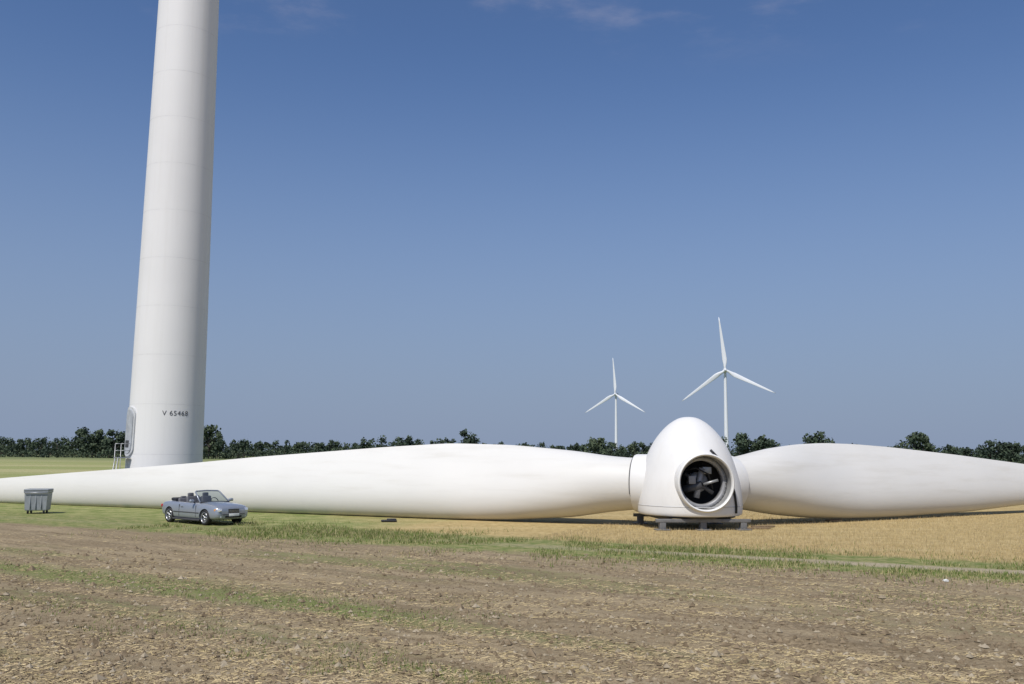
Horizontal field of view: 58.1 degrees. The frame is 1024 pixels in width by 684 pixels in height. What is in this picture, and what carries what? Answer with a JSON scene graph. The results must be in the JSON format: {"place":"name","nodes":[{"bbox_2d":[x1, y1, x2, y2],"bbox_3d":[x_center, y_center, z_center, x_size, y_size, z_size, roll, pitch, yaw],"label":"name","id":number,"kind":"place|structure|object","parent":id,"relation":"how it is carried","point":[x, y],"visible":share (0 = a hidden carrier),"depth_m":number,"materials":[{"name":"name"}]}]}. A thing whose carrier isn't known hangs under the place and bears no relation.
{"place":"outdoors","nodes":[
{"label":"outdoors","id":0,"kind":"place"},
{"bbox_2d":[113,0,218,468],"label":"wind turbine tower","id":1,"kind":"structure","parent":0,"point":[165,419],"depth_m":55.08,"materials":[{"name":"metal"}]},
{"bbox_2d":[124,409,133,453],"bbox_3d":[-22.342,5.219,53.785,0.198,2.570,1.000,7,-9,-42],"label":"door leaf","id":2,"kind":"structure","parent":1,"relation":"in","point":[129,421],"depth_m":53.64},
{"bbox_2d":[0,450,1023,683],"bbox_3d":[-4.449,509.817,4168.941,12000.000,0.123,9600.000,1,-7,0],"label":"ground","id":3,"kind":"structure","parent":0,"point":[62,520],"depth_m":21.10,"materials":[{"name":"soil"}]},
{"bbox_2d":[24,488,53,513],"bbox_3d":[-23.319,7.829,45.343,1.120,1.195,1.000,2,-7,-12],"label":"waste container","id":4,"kind":"object","parent":3,"relation":"on","point":[38,499],"visible":1,"depth_m":44.98,"materials":[{"name":"grey plastic"}]},
{"bbox_2d":[161,490,247,524],"bbox_3d":[-13.491,7.196,40.395,4.407,1.432,2.160,-5,-9,38],"label":"parked convertible car","id":5,"kind":"object","parent":3,"relation":"on","point":[204,509],"visible":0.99,"depth_m":39.52,"materials":[{"name":"paint"}]},
{"bbox_2d":[381,518,396,521],"bbox_3d":[-5.572,8.069,41.731,0.700,0.145,0.362,2,-7,-11],"label":"folded tarpaulin","id":6,"kind":"object","parent":3,"relation":"on","point":[391,520],"visible":1,"depth_m":41.59,"materials":[{"name":"fabric"}]},
{"bbox_2d":[1,536,1019,683],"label":"field weeds","id":7,"kind":"object","parent":3,"relation":"on","point":[383,661],"visible":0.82,"depth_m":17.69,"materials":[{"name":"green plant"}]},
{"bbox_2d":[0,417,1023,519],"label":"wind turbine rotor","id":8,"kind":"object","parent":3,"relation":"on","point":[688,467],"visible":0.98,"depth_m":44.40,"materials":[{"name":"plastic"}]},
{"bbox_2d":[0,546,1023,683],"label":"soil clods","id":9,"kind":"object","parent":3,"relation":"on","point":[223,663],"visible":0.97,"depth_m":15.37,"materials":[{"name":"brown soil"}]},
{"bbox_2d":[0,531,1023,683],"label":"loose straw","id":10,"kind":"object","parent":3,"relation":"on","point":[390,671],"visible":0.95,"depth_m":14.99,"materials":[{"name":"beige plant"}]},
{"bbox_2d":[0,424,1023,463],"bbox_3d":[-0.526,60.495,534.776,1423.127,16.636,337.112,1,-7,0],"label":"distant treeline","id":11,"kind":"object","parent":3,"relation":"on","point":[86,444],"visible":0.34,"depth_m":388.83,"materials":[{"name":"green plant"}]},
{"bbox_2d":[585,361,645,446],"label":"wind turbine","id":12,"kind":"object","parent":3,"relation":"on","point":[616,396],"visible":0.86,"depth_m":1161.92,"materials":[{"name":"white metal"}]},
{"bbox_2d":[633,513,774,530],"bbox_3d":[8.585,7.814,40.460,5.717,0.600,4.000,1,-7,-7],"label":"transport frame","id":13,"kind":"object","parent":3,"relation":"on","point":[702,521],"visible":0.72,"depth_m":38.63,"materials":[{"name":"metal"}]},
{"bbox_2d":[682,319,774,448],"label":"wind turbine","id":14,"kind":"object","parent":3,"relation":"on","point":[724,371],"visible":0.94,"depth_m":791.06,"materials":[{"name":"white metal"}]},
{"bbox_2d":[531,510,1023,563],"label":"stubble stalks","id":15,"kind":"object","parent":3,"relation":"on","point":[670,538],"visible":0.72,"depth_m":35.62,"materials":[{"name":"plant"}]},
{"bbox_2d":[825,519,842,521],"bbox_3d":[15.460,8.580,44.282,0.900,0.110,0.300,5,-8,-31],"label":"timber block","id":16,"kind":"object","parent":3,"relation":"on","point":[833,520],"depth_m":44.18,"materials":[{"name":"wood"}]},
{"bbox_2d":[0,0,1023,458],"label":"sky","id":17,"kind":"structure","parent":0,"point":[431,219],"materials":[{"name":"blue"}]},
{"bbox_2d":[67,515,1023,594],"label":"verge grass","id":18,"kind":"structure","parent":0,"point":[332,532],"depth_m":30.19,"materials":[{"name":"green plant"}]}
]}

